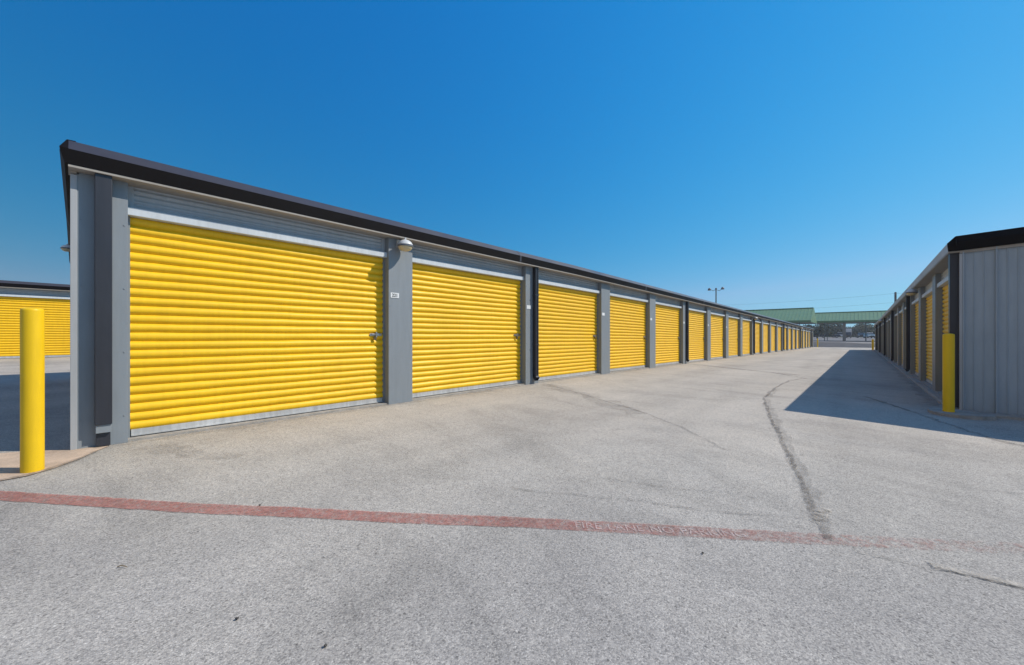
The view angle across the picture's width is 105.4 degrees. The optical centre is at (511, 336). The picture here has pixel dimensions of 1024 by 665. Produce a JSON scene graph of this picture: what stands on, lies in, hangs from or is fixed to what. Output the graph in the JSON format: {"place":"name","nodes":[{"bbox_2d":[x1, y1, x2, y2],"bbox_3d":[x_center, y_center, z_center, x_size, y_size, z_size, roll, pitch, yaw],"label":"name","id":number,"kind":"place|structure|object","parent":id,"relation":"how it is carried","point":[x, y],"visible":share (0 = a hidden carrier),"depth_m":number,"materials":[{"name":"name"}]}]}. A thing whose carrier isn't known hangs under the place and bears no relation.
{"place":"outdoors","nodes":[
{"label":"outdoors","id":0,"kind":"place"},
{"bbox_2d":[0,347,1023,664],"bbox_3d":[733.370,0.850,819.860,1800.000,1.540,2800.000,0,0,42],"label":"ground","id":1,"kind":"structure","parent":0,"point":[910,493],"depth_m":2.23,"materials":[{"name":"concrete"}]},
{"bbox_2d":[0,280,69,358],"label":"storage building","id":2,"kind":"structure","parent":1,"relation":"on","point":[52,300],"depth_m":14.02,"materials":[{"name":"black paint"}]},
{"bbox_2d":[0,296,69,357],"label":"roller door","id":3,"kind":"structure","parent":2,"relation":"in","point":[57,311],"depth_m":14.17,"materials":[{"name":"yellow paint"}]},
{"bbox_2d":[0,446,106,480],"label":"concrete apron","id":4,"kind":"object","parent":1,"relation":"on","point":[9,465],"visible":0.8,"depth_m":3.20,"materials":[{"name":"beige concrete"}]},
{"bbox_2d":[20,307,44,472],"bbox_3d":[-3.642,0.553,2.963,0.120,1.545,0.120,0,0,42],"label":"bollard","id":5,"kind":"object","parent":4,"relation":"on","point":[32,389],"visible":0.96,"depth_m":2.92,"materials":[{"name":"yellow metal"}]},
{"bbox_2d":[59,139,813,449],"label":"storage building","id":6,"kind":"structure","parent":1,"relation":"on","point":[199,302],"depth_m":4.95,"materials":[{"name":"black paint"}]},
{"bbox_2d":[128,216,384,437],"bbox_3d":[-2.836,-0.091,4.824,0.070,2.182,2.750,0,0,42],"label":"roller door","id":7,"kind":"structure","parent":6,"relation":"in","point":[223,327],"depth_m":4.52,"materials":[{"name":"yellow paint"}]},
{"bbox_2d":[412,263,521,397],"bbox_3d":[-0.729,-0.091,7.180,0.070,2.182,2.750,0,0,42],"label":"roller door","id":8,"kind":"structure","parent":6,"relation":"in","point":[467,326],"depth_m":7.02,"materials":[{"name":"yellow paint"}]},
{"bbox_2d":[538,284,597,380],"bbox_3d":[1.395,-0.084,9.554,0.070,2.182,2.750,0,0,42],"label":"roller door","id":9,"kind":"structure","parent":6,"relation":"in","point":[568,318],"depth_m":9.50,"materials":[{"name":"yellow paint"}]},
{"bbox_2d":[610,296,646,370],"bbox_3d":[3.551,-0.060,11.965,0.070,2.182,2.750,0,-1,42],"label":"roller door","id":10,"kind":"structure","parent":6,"relation":"in","point":[628,318],"depth_m":11.97,"materials":[{"name":"yellow paint"}]},
{"bbox_2d":[656,304,679,365],"bbox_3d":[5.705,-0.030,14.372,0.070,2.182,2.750,0,-1,42],"label":"roller door","id":11,"kind":"structure","parent":6,"relation":"in","point":[667,318],"depth_m":14.43,"materials":[{"name":"yellow paint"}]},
{"bbox_2d":[689,310,704,361],"bbox_3d":[7.885,0.001,16.809,0.070,2.182,2.750,0,-1,42],"label":"roller door","id":12,"kind":"structure","parent":6,"relation":"in","point":[696,319],"depth_m":17.03,"materials":[{"name":"yellow paint"}]},
{"bbox_2d":[711,314,723,358],"bbox_3d":[10.065,0.031,19.246,0.070,2.182,2.750,0,-1,42],"label":"roller door","id":13,"kind":"structure","parent":6,"relation":"in","point":[717,322],"depth_m":19.44,"materials":[{"name":"yellow paint"}]},
{"bbox_2d":[729,318,737,356],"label":"roller door","id":14,"kind":"structure","parent":6,"relation":"in","point":[733,323],"depth_m":21.89,"materials":[{"name":"yellow paint"}]},
{"bbox_2d":[743,320,749,354],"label":"roller door","id":15,"kind":"structure","parent":6,"relation":"in","point":[746,324],"depth_m":24.37,"materials":[{"name":"yellow paint"}]},
{"bbox_2d":[755,322,759,353],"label":"roller door","id":16,"kind":"structure","parent":6,"relation":"in","point":[757,325],"depth_m":26.97,"materials":[{"name":"yellow paint"}]},
{"bbox_2d":[763,324,767,352],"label":"roller door","id":17,"kind":"structure","parent":6,"relation":"in","point":[765,326],"depth_m":29.24,"materials":[{"name":"yellow paint"}]},
{"bbox_2d":[771,325,774,351],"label":"roller door","id":18,"kind":"structure","parent":6,"relation":"in","point":[772,326],"depth_m":31.67,"materials":[{"name":"yellow paint"}]},
{"bbox_2d":[778,326,780,350],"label":"roller door","id":19,"kind":"structure","parent":6,"relation":"in","point":[779,328],"depth_m":34.33,"materials":[{"name":"yellow paint"}]},
{"bbox_2d":[789,328,790,349],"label":"roller door","id":20,"kind":"structure","parent":6,"relation":"in","point":[789,328],"depth_m":39.21,"materials":[{"name":"yellow paint"}]},
{"bbox_2d":[793,329,794,348],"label":"roller door","id":21,"kind":"structure","parent":6,"relation":"in","point":[793,329],"depth_m":41.74,"materials":[{"name":"yellow paint"}]},
{"bbox_2d":[797,330,798,348],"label":"roller door","id":22,"kind":"structure","parent":6,"relation":"in","point":[797,330],"depth_m":44.33,"materials":[{"name":"yellow paint"}]},
{"bbox_2d":[803,331,804,347],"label":"roller door","id":23,"kind":"structure","parent":6,"relation":"in","point":[803,331],"depth_m":49.07,"materials":[{"name":"yellow paint"}]},
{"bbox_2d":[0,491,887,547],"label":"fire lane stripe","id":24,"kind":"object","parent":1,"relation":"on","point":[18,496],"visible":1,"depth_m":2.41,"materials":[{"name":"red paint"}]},
{"bbox_2d":[578,522,746,536],"bbox_3d":[0.861,1.133,2.289,0.969,0.024,0.068,0,0,4],"label":"fire lane lettering","id":25,"kind":"object","parent":24,"relation":"on","point":[672,530],"visible":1,"depth_m":2.28},
{"bbox_2d":[708,287,723,302],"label":"light mast","id":26,"kind":"object","parent":1,"relation":"on","point":[722,288],"visible":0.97,"depth_m":59.92,"materials":[{"name":"metal"}]},
{"bbox_2d":[764,378,827,537],"bbox_3d":[4.749,1.142,6.755,0.718,0.046,10.794,0,0,37],"label":"asphalt crack","id":27,"kind":"object","parent":1,"relation":"on","point":[796,466],"visible":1,"depth_m":3.65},
{"bbox_2d":[811,507,831,522],"bbox_3d":[1.991,1.149,2.516,0.309,0.003,0.071,0,0,-39],"label":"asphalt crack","id":28,"kind":"object","parent":1,"relation":"on","point":[821,514],"visible":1,"depth_m":2.54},
{"bbox_2d":[874,350,941,403],"bbox_3d":[23.526,1.411,24.613,0.150,0.525,48.340,0,0,42],"label":"doorstep kerb","id":29,"kind":"structure","parent":1,"relation":"on","point":[935,396],"depth_m":9.80,"materials":[{"name":"concrete"}]},
{"bbox_2d":[873,227,1023,415],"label":"storage building","id":30,"kind":"structure","parent":1,"relation":"on","point":[967,290],"depth_m":6.08,"materials":[{"name":"black paint"}]},
{"bbox_2d":[901,313,902,365],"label":"roller door","id":31,"kind":"structure","parent":30,"relation":"in","point":[901,313],"depth_m":16.18,"materials":[{"name":"yellow paint"}]},
{"bbox_2d":[915,303,918,375],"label":"roller door","id":32,"kind":"structure","parent":30,"relation":"in","point":[917,305],"depth_m":11.86,"materials":[{"name":"yellow paint"}]},
{"bbox_2d":[925,295,931,383],"bbox_3d":[9.998,0.074,9.280,0.070,2.181,2.270,0,0,42],"label":"roller door","id":33,"kind":"structure","parent":30,"relation":"in","point":[928,301],"depth_m":9.79,"materials":[{"name":"yellow paint"}]},
{"bbox_2d":[942,285,947,334],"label":"roller door","id":34,"kind":"structure","parent":30,"relation":"in","point":[944,289],"depth_m":7.90,"materials":[{"name":"yellow paint"}]},
{"bbox_2d":[927,404,996,419],"bbox_3d":[6.982,1.275,6.125,0.660,0.250,1.240,0,0,42],"label":"bollard pad","id":35,"kind":"object","parent":1,"relation":"on","point":[965,414],"visible":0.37,"depth_m":5.81,"materials":[{"name":"concrete"}]},
{"bbox_2d":[942,333,954,411],"bbox_3d":[6.679,0.695,5.967,0.128,1.480,0.128,0,0,42],"label":"bollard","id":36,"kind":"object","parent":35,"relation":"on","point":[948,372],"visible":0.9,"depth_m":5.92,"materials":[{"name":"yellow metal"}]},
{"bbox_2d":[928,560,1023,586],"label":"asphalt crack","id":37,"kind":"object","parent":1,"relation":"on","point":[1014,583],"visible":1,"depth_m":1.89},
{"bbox_2d":[992,413,1023,420],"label":"wall footing","id":38,"kind":"object","parent":1,"relation":"on","point":[1010,417],"depth_m":5.68,"materials":[{"name":"concrete"}]},
{"bbox_2d":[0,0,1023,327],"label":"sky","id":39,"kind":"structure","parent":0,"point":[765,152],"materials":[{"name":"blue"}]},
{"bbox_2d":[819,334,840,337],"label":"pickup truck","id":40,"kind":"object","parent":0,"point":[836,336],"visible":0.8,"depth_m":132.70,"materials":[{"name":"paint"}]},
{"bbox_2d":[813,342,874,347],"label":"road","id":41,"kind":"structure","parent":0,"point":[844,344],"depth_m":62.95,"materials":[{"name":"concrete"}]},
{"bbox_2d":[813,337,874,342],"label":"gravel lot","id":42,"kind":"structure","parent":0,"point":[851,339],"depth_m":101.95,"materials":[{"name":"grey gravel"}]},
{"bbox_2d":[745,307,816,326],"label":"canopy","id":43,"kind":"object","parent":42,"relation":"on","point":[799,316],"visible":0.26,"depth_m":79.98,"materials":[{"name":"green metal"}]},
{"bbox_2d":[806,324,834,337],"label":"tree","id":44,"kind":"object","parent":42,"relation":"on","point":[817,330],"visible":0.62,"depth_m":116.73,"materials":[{"name":"green plant"}]},
{"bbox_2d":[846,329,851,337],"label":"box truck","id":45,"kind":"object","parent":42,"relation":"on","point":[848,332],"visible":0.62,"depth_m":123.40,"materials":[{"name":"white paint"}]},
{"bbox_2d":[815,310,886,340],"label":"canopy","id":46,"kind":"object","parent":42,"relation":"on","point":[852,317],"visible":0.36,"depth_m":83.84,"materials":[{"name":"green metal"}]},
{"bbox_2d":[863,333,874,337],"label":"parked car","id":47,"kind":"object","parent":42,"relation":"on","point":[868,335],"visible":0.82,"depth_m":122.98,"materials":[{"name":"white paint"}]},
{"bbox_3d":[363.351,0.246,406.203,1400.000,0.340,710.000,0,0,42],"label":"grass field","id":48,"kind":"structure","parent":0,"visible":0},
{"bbox_2d":[803,325,855,336],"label":"woodland","id":49,"kind":"object","parent":48,"relation":"on","point":[835,333],"visible":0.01,"depth_m":191.54,"materials":[{"name":"green plant"}]},
{"bbox_2d":[816,324,849,333],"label":"tree","id":50,"kind":"object","parent":48,"relation":"on","point":[838,328],"visible":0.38,"depth_m":148.03,"materials":[{"name":"green plant"}]},
{"bbox_2d":[841,323,874,336],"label":"tree","id":51,"kind":"object","parent":48,"relation":"on","point":[861,329],"visible":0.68,"depth_m":146.69,"materials":[{"name":"green plant"}]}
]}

